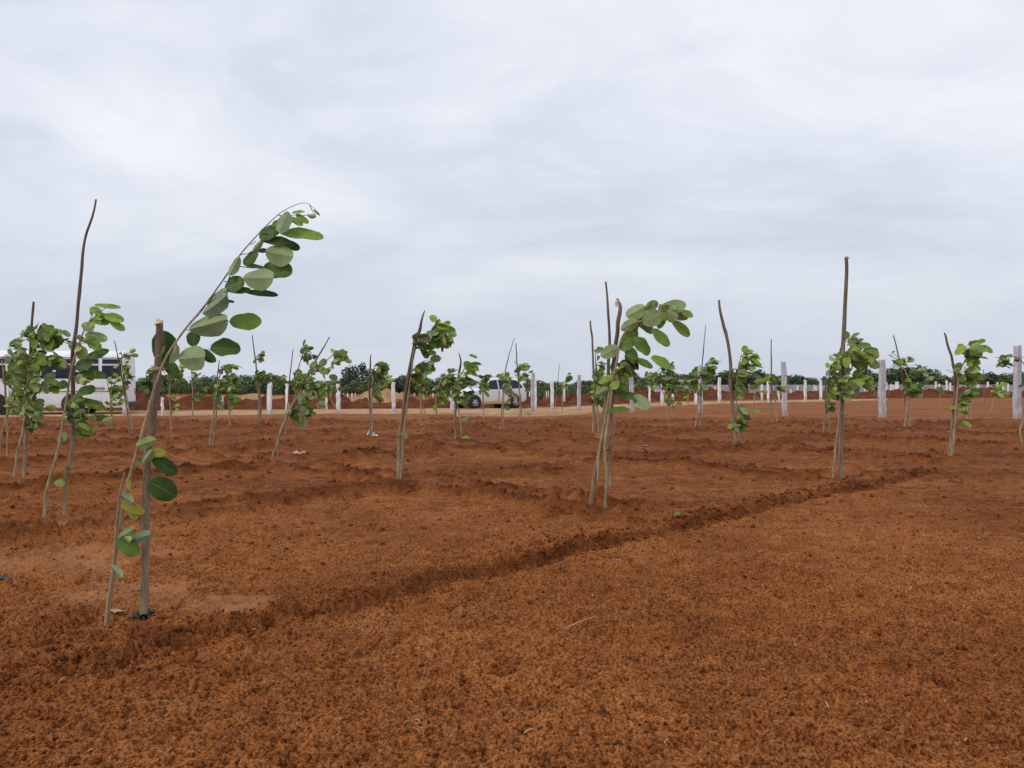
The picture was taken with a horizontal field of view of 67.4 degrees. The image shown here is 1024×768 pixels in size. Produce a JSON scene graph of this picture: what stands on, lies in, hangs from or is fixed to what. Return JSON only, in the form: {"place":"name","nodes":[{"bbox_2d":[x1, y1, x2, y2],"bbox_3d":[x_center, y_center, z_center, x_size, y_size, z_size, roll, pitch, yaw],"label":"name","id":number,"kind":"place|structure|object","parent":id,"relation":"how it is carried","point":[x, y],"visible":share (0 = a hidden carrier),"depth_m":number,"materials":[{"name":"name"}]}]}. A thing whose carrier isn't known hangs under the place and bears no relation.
{"place":"outdoors","nodes":[
{"label":"outdoors","id":0,"kind":"place"},
{"bbox_2d":[45,390,571,410],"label":"earth bank","id":1,"kind":"structure","parent":0,"point":[206,403],"depth_m":42.98,"materials":[{"name":"brown soil"}]},
{"bbox_2d":[350,388,409,402],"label":"sand heap","id":2,"kind":"object","parent":1,"relation":"on","point":[386,395],"visible":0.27,"depth_m":45.23,"materials":[{"name":"beige sand"}]},
{"bbox_2d":[0,399,887,416],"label":"dirt road","id":3,"kind":"structure","parent":0,"point":[479,411],"depth_m":37.99,"materials":[{"name":"beige soil"}]},
{"bbox_2d":[0,350,137,414],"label":"minibus","id":4,"kind":"object","parent":3,"relation":"on","point":[107,363],"visible":0.17,"depth_m":34.69,"materials":[{"name":"white paint"}]},
{"bbox_2d":[56,365,75,375],"bbox_3d":[-20.031,-0.590,34.473,0.801,0.500,0.063,0,0,-13],"label":"window","id":5,"kind":"structure","parent":4,"relation":"in","point":[65,371],"depth_m":34.43,"materials":[{"name":"black glass"}]},
{"bbox_2d":[102,365,120,376],"bbox_3d":[-18.203,-0.590,34.895,0.790,0.500,0.063,0,0,-13],"label":"window","id":6,"kind":"structure","parent":4,"relation":"in","point":[108,370],"depth_m":34.87,"materials":[{"name":"black glass"}]},
{"bbox_2d":[449,376,526,408],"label":"parked car","id":7,"kind":"object","parent":3,"relation":"on","point":[495,391],"visible":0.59,"depth_m":43.27,"materials":[{"name":"silver metal"}]},
{"bbox_2d":[0,384,1023,767],"bbox_3d":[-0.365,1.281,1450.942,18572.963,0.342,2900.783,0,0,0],"label":"ground","id":8,"kind":"structure","parent":0,"point":[356,650],"depth_m":4.96,"materials":[{"name":"red soil"}]},
{"bbox_2d":[3,391,21,455],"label":"sapling","id":9,"kind":"object","parent":8,"relation":"on","point":[14,409],"visible":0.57,"depth_m":14.18,"materials":[{"name":"green plant"}]},
{"bbox_2d":[0,351,27,447],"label":"sapling","id":10,"kind":"object","parent":8,"relation":"on","point":[7,379],"visible":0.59,"depth_m":15.14,"materials":[{"name":"green plant"}]},
{"bbox_2d":[22,301,34,476],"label":"wooden stake","id":11,"kind":"object","parent":8,"relation":"on","point":[25,452],"visible":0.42,"depth_m":11.05,"materials":[{"name":"brown wood"}]},
{"bbox_2d":[6,321,81,477],"bbox_3d":[-6.692,0.319,10.854,1.181,2.367,0.671,0,0,20],"label":"sapling","id":12,"kind":"object","parent":8,"relation":"on","point":[49,338],"visible":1,"depth_m":10.84,"materials":[{"name":"green plant"}]},
{"bbox_2d":[61,199,96,514],"bbox_3d":[-4.431,-0.201,7.861,0.355,3.387,0.109,0,0,0],"label":"wooden stake","id":13,"kind":"object","parent":8,"relation":"on","point":[68,466],"visible":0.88,"depth_m":7.85,"materials":[{"name":"brown wood"}]},
{"bbox_2d":[42,303,124,517],"bbox_3d":[-4.333,0.342,7.794,0.837,2.317,0.306,0,0,15],"label":"sapling","id":14,"kind":"object","parent":8,"relation":"on","point":[84,377],"visible":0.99,"depth_m":7.77,"materials":[{"name":"green plant"}]},
{"bbox_2d":[105,366,125,427],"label":"sapling","id":15,"kind":"object","parent":8,"relation":"on","point":[114,390],"visible":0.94,"depth_m":21.39,"materials":[{"name":"green plant"}]},
{"bbox_2d":[114,341,129,432],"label":"wooden stake","id":16,"kind":"object","parent":8,"relation":"on","point":[123,389],"visible":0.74,"depth_m":20.71,"materials":[{"name":"brown wood"}]},
{"bbox_2d":[118,348,138,433],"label":"sapling","id":17,"kind":"object","parent":8,"relation":"on","point":[125,371],"visible":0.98,"depth_m":20.70,"materials":[{"name":"green plant"}]},
{"bbox_2d":[128,611,151,618],"bbox_3d":[-2.112,1.311,4.365,0.108,0.040,0.072,0,0,12],"label":"plastic scrap","id":18,"kind":"object","parent":8,"relation":"on","point":[136,614],"visible":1,"depth_m":4.35,"materials":[{"name":"grey plastic"}]},
{"bbox_2d":[138,366,165,402],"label":"sapling","id":19,"kind":"object","parent":8,"relation":"on","point":[148,383],"visible":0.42,"depth_m":31.06,"materials":[{"name":"green plant"}]},
{"bbox_2d":[140,318,165,619],"bbox_3d":[-2.042,0.560,4.378,0.167,1.870,0.090,0,0,0],"label":"wooden stake","id":20,"kind":"object","parent":8,"relation":"on","point":[145,525],"visible":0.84,"depth_m":4.37,"materials":[{"name":"brown wood"}]},
{"bbox_2d":[162,374,183,393],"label":"tree","id":21,"kind":"object","parent":8,"relation":"on","point":[166,382],"visible":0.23,"depth_m":106.03,"materials":[{"name":"green plant"}]},
{"bbox_2d":[167,364,187,438],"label":"sapling","id":22,"kind":"object","parent":8,"relation":"on","point":[180,378],"visible":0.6,"depth_m":18.12,"materials":[{"name":"green plant"}]},
{"bbox_2d":[167,379,197,394],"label":"tree","id":23,"kind":"object","parent":8,"relation":"on","point":[182,387],"visible":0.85,"depth_m":98.97,"materials":[{"name":"green plant"}]},
{"bbox_2d":[187,378,205,393],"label":"tree","id":24,"kind":"object","parent":8,"relation":"on","point":[197,386],"visible":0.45,"depth_m":104.20,"materials":[{"name":"green plant"}]},
{"bbox_2d":[189,371,208,418],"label":"sapling","id":25,"kind":"object","parent":8,"relation":"on","point":[196,397],"visible":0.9,"depth_m":29.01,"materials":[{"name":"green plant"}]},
{"bbox_2d":[198,375,208,387],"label":"tree","id":26,"kind":"object","parent":8,"relation":"on","point":[203,381],"visible":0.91,"depth_m":104.01,"materials":[{"name":"green plant"}]},
{"bbox_2d":[104,203,323,625],"bbox_3d":[-1.702,0.235,4.372,1.254,2.563,0.215,0,0,-4],"label":"sapling","id":27,"kind":"object","parent":8,"relation":"on","point":[214,321],"visible":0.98,"depth_m":4.37,"materials":[{"name":"green plant"}]},
{"bbox_2d":[212,360,219,444],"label":"wooden stake","id":28,"kind":"object","parent":8,"relation":"on","point":[216,411],"visible":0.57,"depth_m":16.73,"materials":[{"name":"brown wood"}]},
{"bbox_2d":[205,379,228,394],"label":"tree","id":29,"kind":"object","parent":8,"relation":"on","point":[209,390],"visible":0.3,"depth_m":98.02,"materials":[{"name":"green plant"}]},
{"bbox_2d":[209,363,232,444],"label":"sapling","id":30,"kind":"object","parent":8,"relation":"on","point":[221,383],"visible":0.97,"depth_m":16.51,"materials":[{"name":"green plant"}]},
{"bbox_2d":[226,364,241,425],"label":"sapling","id":31,"kind":"object","parent":8,"relation":"on","point":[232,397],"visible":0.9,"depth_m":23.66,"materials":[{"name":"green plant"}]},
{"bbox_2d":[167,393,304,399],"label":"sandy bank","id":32,"kind":"structure","parent":8,"relation":"on","point":[253,396],"depth_m":54.25,"materials":[{"name":"beige sand"}]},
{"bbox_2d":[226,374,262,394],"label":"tree","id":33,"kind":"object","parent":8,"relation":"on","point":[244,378],"visible":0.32,"depth_m":95.21,"materials":[{"name":"green plant"}]},
{"bbox_2d":[252,335,261,422],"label":"wooden stake","id":34,"kind":"object","parent":8,"relation":"on","point":[260,408],"visible":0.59,"depth_m":24.61,"materials":[{"name":"brown wood"}]},
{"bbox_2d":[238,377,279,394],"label":"tree","id":35,"kind":"object","parent":8,"relation":"on","point":[263,384],"visible":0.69,"depth_m":93.87,"materials":[{"name":"green plant"}]},
{"bbox_2d":[252,350,286,423],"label":"sapling","id":36,"kind":"object","parent":8,"relation":"on","point":[262,375],"visible":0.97,"depth_m":24.15,"materials":[{"name":"green plant"}]},
{"bbox_2d":[267,382,271,414],"bbox_3d":[-10.703,0.726,33.918,0.216,1.768,0.156,0,0,9],"label":"fence post","id":37,"kind":"object","parent":8,"relation":"on","point":[269,398],"visible":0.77,"depth_m":33.85,"materials":[{"name":"concrete"}]},
{"bbox_2d":[264,375,292,394],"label":"tree","id":38,"kind":"object","parent":8,"relation":"on","point":[279,383],"visible":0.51,"depth_m":97.24,"materials":[{"name":"green plant"}]},
{"bbox_2d":[285,351,292,434],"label":"wooden stake","id":39,"kind":"object","parent":8,"relation":"on","point":[288,393],"visible":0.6,"depth_m":20.07,"materials":[{"name":"brown wood"}]},
{"bbox_2d":[277,337,329,454],"bbox_3d":[-3.704,0.317,13.604,0.962,2.311,0.060,0,0,0],"label":"wooden stake","id":40,"kind":"object","parent":8,"relation":"on","point":[295,396],"visible":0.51,"depth_m":13.59,"materials":[{"name":"brown wood"}]},
{"bbox_2d":[292,340,324,429],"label":"sapling","id":41,"kind":"object","parent":8,"relation":"on","point":[306,357],"visible":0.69,"depth_m":21.37,"materials":[{"name":"green plant"}]},
{"bbox_2d":[271,348,351,459],"bbox_3d":[-3.508,0.437,13.322,1.403,2.125,0.519,0,0,0],"label":"sapling","id":42,"kind":"object","parent":8,"relation":"on","point":[311,387],"visible":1,"depth_m":13.31,"materials":[{"name":"green plant"}]},
{"bbox_2d":[326,385,342,415],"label":"sapling","id":43,"kind":"object","parent":8,"relation":"on","point":[331,389],"visible":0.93,"depth_m":32.62,"materials":[{"name":"green plant"}]},
{"bbox_2d":[336,384,340,413],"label":"fence post","id":44,"kind":"object","parent":8,"relation":"on","point":[338,400],"visible":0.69,"depth_m":34.76,"materials":[{"name":"concrete"}]},
{"bbox_2d":[340,365,358,385],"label":"tree","id":45,"kind":"object","parent":8,"relation":"on","point":[350,374],"visible":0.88,"depth_m":104.62,"materials":[{"name":"green plant"}]},
{"bbox_2d":[342,380,367,393],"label":"tree","id":46,"kind":"object","parent":8,"relation":"on","point":[353,386],"visible":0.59,"depth_m":102.22,"materials":[{"name":"green plant"}]},
{"bbox_2d":[350,362,371,382],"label":"tree","id":47,"kind":"object","parent":8,"relation":"on","point":[363,371],"visible":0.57,"depth_m":112.17,"materials":[{"name":"green plant"}]},
{"bbox_2d":[368,354,371,436],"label":"wooden stake","id":48,"kind":"object","parent":8,"relation":"on","point":[369,392],"visible":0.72,"depth_m":18.37,"materials":[{"name":"brown wood"}]},
{"bbox_2d":[357,375,389,393],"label":"tree","id":49,"kind":"object","parent":8,"relation":"on","point":[363,389],"visible":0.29,"depth_m":101.05,"materials":[{"name":"green plant"}]},
{"bbox_2d":[370,361,393,436],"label":"sapling","id":50,"kind":"object","parent":8,"relation":"on","point":[383,368],"visible":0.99,"depth_m":18.10,"materials":[{"name":"green plant"}]},
{"bbox_2d":[391,382,395,413],"bbox_3d":[-5.375,0.759,34.815,0.186,1.701,0.146,-1,0,-21],"label":"fence post","id":51,"kind":"object","parent":8,"relation":"on","point":[393,397],"visible":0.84,"depth_m":34.77,"materials":[{"name":"concrete"}]},
{"bbox_2d":[395,378,416,392],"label":"tree","id":52,"kind":"object","parent":8,"relation":"on","point":[403,381],"visible":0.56,"depth_m":83.41,"materials":[{"name":"green plant"}]},
{"bbox_2d":[396,310,424,478],"bbox_3d":[-1.429,0.232,10.784,0.418,2.537,0.139,0,0,0],"label":"wooden stake","id":53,"kind":"object","parent":8,"relation":"on","point":[399,449],"visible":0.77,"depth_m":10.76,"materials":[{"name":"brown wood"}]},
{"bbox_2d":[414,381,432,425],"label":"sapling","id":54,"kind":"object","parent":8,"relation":"on","point":[422,392],"visible":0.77,"depth_m":25.10,"materials":[{"name":"green plant"}]},
{"bbox_2d":[400,315,456,478],"bbox_3d":[-1.163,0.266,10.700,0.813,2.469,0.453,0,0,0],"label":"sapling","id":55,"kind":"object","parent":8,"relation":"on","point":[437,336],"visible":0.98,"depth_m":10.66,"materials":[{"name":"green plant"}]},
{"bbox_2d":[432,368,457,413],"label":"sapling","id":56,"kind":"object","parent":8,"relation":"on","point":[443,387],"visible":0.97,"depth_m":34.30,"materials":[{"name":"green plant"}]},
{"bbox_2d":[454,353,461,438],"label":"wooden stake","id":57,"kind":"object","parent":8,"relation":"on","point":[455,424],"visible":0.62,"depth_m":16.93,"materials":[{"name":"brown wood"}]},
{"bbox_2d":[444,354,481,438],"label":"sapling","id":58,"kind":"object","parent":8,"relation":"on","point":[472,368],"visible":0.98,"depth_m":16.68,"materials":[{"name":"green plant"}]},
{"bbox_2d":[477,374,492,422],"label":"sapling","id":59,"kind":"object","parent":8,"relation":"on","point":[483,386],"visible":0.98,"depth_m":25.56,"materials":[{"name":"green plant"}]},
{"bbox_2d":[496,372,517,428],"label":"sapling","id":60,"kind":"object","parent":8,"relation":"on","point":[506,385],"visible":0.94,"depth_m":21.38,"materials":[{"name":"green plant"}]},
{"bbox_2d":[58,514,987,742],"bbox_3d":[-0.548,1.306,13.502,12.626,0.116,21.271,0,0,0],"label":"straw","id":61,"kind":"object","parent":8,"relation":"on","point":[564,628],"visible":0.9,"depth_m":3.36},
{"bbox_2d":[514,361,532,419],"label":"sapling","id":62,"kind":"object","parent":8,"relation":"on","point":[524,367],"visible":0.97,"depth_m":27.77,"materials":[{"name":"green plant"}]},
{"bbox_2d":[531,373,534,411],"bbox_3d":[1.020,0.523,37.847,0.191,2.175,0.158,1,0,-18],"label":"fence post","id":63,"kind":"object","parent":8,"relation":"on","point":[532,391],"visible":0.88,"depth_m":37.79,"materials":[{"name":"grey concrete"}]},
{"bbox_2d":[534,383,545,399],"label":"tree","id":64,"kind":"object","parent":8,"relation":"on","point":[540,392],"visible":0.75,"depth_m":66.25,"materials":[{"name":"green plant"}]},
{"bbox_2d":[550,381,553,408],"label":"fence post","id":65,"kind":"object","parent":8,"relation":"on","point":[552,394],"visible":0.83,"depth_m":42.75,"materials":[{"name":"concrete"}]},
{"bbox_2d":[561,372,572,412],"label":"sapling","id":66,"kind":"object","parent":8,"relation":"on","point":[569,377],"visible":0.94,"depth_m":36.25,"materials":[{"name":"green plant"}]},
{"bbox_2d":[577,375,580,410],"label":"fence post","id":67,"kind":"object","parent":8,"relation":"on","point":[578,392],"visible":0.88,"depth_m":38.35,"materials":[{"name":"grey concrete"}]},
{"bbox_2d":[589,321,595,429],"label":"wooden stake","id":68,"kind":"object","parent":8,"relation":"on","point":[594,412],"visible":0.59,"depth_m":22.49,"materials":[{"name":"brown wood"}]},
{"bbox_2d":[588,346,606,431],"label":"sapling","id":69,"kind":"object","parent":8,"relation":"on","point":[597,375],"visible":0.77,"depth_m":21.68,"materials":[{"name":"green plant"}]},
{"bbox_2d":[589,281,610,504],"bbox_3d":[0.910,0.208,8.004,0.246,2.554,0.157,0,0,0],"label":"wooden stake","id":70,"kind":"object","parent":8,"relation":"on","point":[593,485],"visible":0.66,"depth_m":8.00,"materials":[{"name":"brown wood"}]},
{"bbox_2d":[608,298,621,484],"bbox_3d":[1.079,0.078,8.043,0.147,1.956,0.065,0,0,0],"label":"wooden stake","id":71,"kind":"object","parent":8,"relation":"on","point":[619,314],"visible":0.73,"depth_m":8.03,"materials":[{"name":"brown wood"}]},
{"bbox_2d":[629,377,634,411],"bbox_3d":[5.736,0.415,36.776,0.227,2.392,0.186,-3,0,-3],"label":"fence post","id":72,"kind":"object","parent":8,"relation":"on","point":[631,389],"visible":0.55,"depth_m":36.71,"materials":[{"name":"grey concrete"}]},
{"bbox_2d":[595,300,692,507],"bbox_3d":[1.353,0.320,7.915,1.008,2.361,0.421,0,0,0],"label":"sapling","id":73,"kind":"object","parent":8,"relation":"on","point":[615,381],"visible":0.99,"depth_m":7.86,"materials":[{"name":"green plant"}]},
{"bbox_2d":[644,361,691,419],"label":"sapling","id":74,"kind":"object","parent":8,"relation":"on","point":[654,378],"visible":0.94,"depth_m":27.76,"materials":[{"name":"green plant"}]},
{"bbox_2d":[687,366,705,409],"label":"sapling","id":75,"kind":"object","parent":8,"relation":"on","point":[693,381],"visible":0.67,"depth_m":40.54,"materials":[{"name":"green plant"}]},
{"bbox_2d":[697,365,702,412],"bbox_3d":[8.777,0.369,35.770,0.232,2.482,0.177,-1,0,16],"label":"fence post","id":76,"kind":"object","parent":8,"relation":"on","point":[699,370],"visible":0.46,"depth_m":35.70,"materials":[{"name":"grey concrete"}]},
{"bbox_2d":[699,325,705,424],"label":"wooden stake","id":77,"kind":"object","parent":8,"relation":"on","point":[701,383],"visible":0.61,"depth_m":24.62,"materials":[{"name":"brown wood"}]},
{"bbox_2d":[692,357,720,426],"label":"sapling","id":78,"kind":"object","parent":8,"relation":"on","point":[707,373],"visible":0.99,"depth_m":23.72,"materials":[{"name":"green plant"}]},
{"bbox_2d":[717,377,720,403],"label":"fence post","id":79,"kind":"object","parent":8,"relation":"on","point":[719,390],"visible":0.91,"depth_m":53.22,"materials":[{"name":"concrete"}]},
{"bbox_2d":[707,370,738,384],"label":"tree","id":80,"kind":"object","parent":8,"relation":"on","point":[725,376],"visible":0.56,"depth_m":138.91,"materials":[{"name":"green plant"}]},
{"bbox_2d":[718,300,737,443],"bbox_3d":[4.614,-0.150,16.322,0.474,3.275,0.121,0,0,0],"label":"wooden stake","id":81,"kind":"object","parent":8,"relation":"on","point":[732,409],"visible":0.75,"depth_m":16.29,"materials":[{"name":"brown wood"}]},
{"bbox_2d":[727,345,765,441],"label":"sapling","id":82,"kind":"object","parent":8,"relation":"on","point":[739,425],"visible":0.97,"depth_m":16.27,"materials":[{"name":"green plant"}]},
{"bbox_2d":[745,369,768,386],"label":"tree","id":83,"kind":"object","parent":8,"relation":"on","point":[760,373],"visible":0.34,"depth_m":147.75,"materials":[{"name":"green plant"}]},
{"bbox_2d":[770,339,771,421],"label":"wooden stake","id":84,"kind":"object","parent":8,"relation":"on","point":[771,388],"visible":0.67,"depth_m":26.10,"materials":[{"name":"brown wood"}]},
{"bbox_2d":[763,374,786,421],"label":"sapling","id":85,"kind":"object","parent":8,"relation":"on","point":[767,378],"visible":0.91,"depth_m":25.58,"materials":[{"name":"green plant"}]},
{"bbox_2d":[781,361,787,415],"bbox_3d":[11.576,0.326,32.642,0.234,2.569,0.177,-1,0,0],"label":"fence post","id":86,"kind":"object","parent":8,"relation":"on","point":[784,383],"visible":0.82,"depth_m":32.57,"materials":[{"name":"grey concrete"}]},
{"bbox_2d":[787,375,811,384],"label":"tree","id":87,"kind":"object","parent":8,"relation":"on","point":[797,380],"visible":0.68,"depth_m":134.83,"materials":[{"name":"green plant"}]},
{"bbox_2d":[634,384,1023,391],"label":"compound wall","id":88,"kind":"structure","parent":8,"relation":"on","point":[793,388],"depth_m":127.95,"materials":[{"name":"concrete"}]},
{"bbox_2d":[823,363,837,432],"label":"sapling","id":89,"kind":"object","parent":8,"relation":"on","point":[831,407],"visible":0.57,"depth_m":20.07,"materials":[{"name":"green plant"}]},
{"bbox_2d":[836,256,849,477],"bbox_3d":[4.573,-0.135,10.608,0.183,3.271,0.160,0,0,0],"label":"wooden stake","id":90,"kind":"object","parent":8,"relation":"on","point":[841,434],"visible":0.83,"depth_m":10.59,"materials":[{"name":"brown wood"}]},
{"bbox_2d":[826,331,879,477],"bbox_3d":[4.661,0.389,10.529,0.663,2.223,0.514,0,0,-22],"label":"sapling","id":91,"kind":"object","parent":8,"relation":"on","point":[846,388],"visible":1,"depth_m":10.50,"materials":[{"name":"green plant"}]},
{"bbox_2d":[878,360,886,417],"bbox_3d":[14.986,0.310,31.084,0.285,2.600,0.212,-1,0,-10],"label":"fence post","id":92,"kind":"object","parent":8,"relation":"on","point":[882,410],"visible":0.88,"depth_m":31.00,"materials":[{"name":"grey concrete"}]},
{"bbox_2d":[878,365,911,380],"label":"tree","id":93,"kind":"object","parent":8,"relation":"on","point":[888,369],"visible":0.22,"depth_m":146.08,"materials":[{"name":"green plant"}]},
{"bbox_2d":[893,335,908,425],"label":"wooden stake","id":94,"kind":"object","parent":8,"relation":"on","point":[904,400],"visible":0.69,"depth_m":23.30,"materials":[{"name":"brown wood"}]},
{"bbox_2d":[886,367,923,384],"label":"tree","id":95,"kind":"object","parent":8,"relation":"on","point":[898,373],"visible":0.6,"depth_m":135.99,"materials":[{"name":"green plant"}]},
{"bbox_2d":[889,351,933,426],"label":"sapling","id":96,"kind":"object","parent":8,"relation":"on","point":[912,390],"visible":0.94,"depth_m":22.88,"materials":[{"name":"green plant"}]},
{"bbox_2d":[905,366,951,384],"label":"tree","id":97,"kind":"object","parent":8,"relation":"on","point":[938,375],"visible":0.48,"depth_m":135.08,"materials":[{"name":"green plant"}]},
{"bbox_2d":[944,333,956,455],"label":"wooden stake","id":98,"kind":"object","parent":8,"relation":"on","point":[953,403],"visible":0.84,"depth_m":14.02,"materials":[{"name":"brown wood"}]},
{"bbox_2d":[947,339,992,455],"bbox_3d":[8.302,0.343,13.872,0.830,2.319,0.535,0,0,-23],"label":"sapling","id":99,"kind":"object","parent":8,"relation":"on","point":[973,354],"visible":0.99,"depth_m":13.86,"materials":[{"name":"green plant"}]},
{"bbox_2d":[990,381,1009,411],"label":"sapling","id":100,"kind":"object","parent":8,"relation":"on","point":[998,393],"visible":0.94,"depth_m":37.23,"materials":[{"name":"green plant"}]},
{"bbox_2d":[994,354,1023,442],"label":"sapling","id":101,"kind":"object","parent":8,"relation":"on","point":[1004,360],"visible":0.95,"depth_m":17.88,"materials":[{"name":"green plant"}]},
{"bbox_2d":[995,372,1023,384],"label":"tree","id":102,"kind":"object","parent":8,"relation":"on","point":[1007,379],"visible":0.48,"depth_m":139.86,"materials":[{"name":"green plant"}]},
{"bbox_2d":[1012,345,1021,418],"bbox_3d":[19.527,0.057,29.675,0.286,3.107,0.225,0,0,-19],"label":"fence post","id":103,"kind":"object","parent":8,"relation":"on","point":[1017,382],"visible":0.82,"depth_m":29.60,"materials":[{"name":"grey concrete"}]},
{"bbox_2d":[0,0,1023,383],"label":"sky","id":104,"kind":"structure","parent":0,"point":[485,168],"materials":[{"name":"white"}]},
{"bbox_2d":[456,411,596,416],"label":"stony verge","id":105,"kind":"structure","parent":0,"point":[527,414],"depth_m":32.56,"materials":[{"name":"beige gravel"}]},
{"bbox_2d":[544,386,1023,405],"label":"earth bank","id":106,"kind":"structure","parent":0,"point":[710,393],"depth_m":67.92,"materials":[{"name":"brown soil"}]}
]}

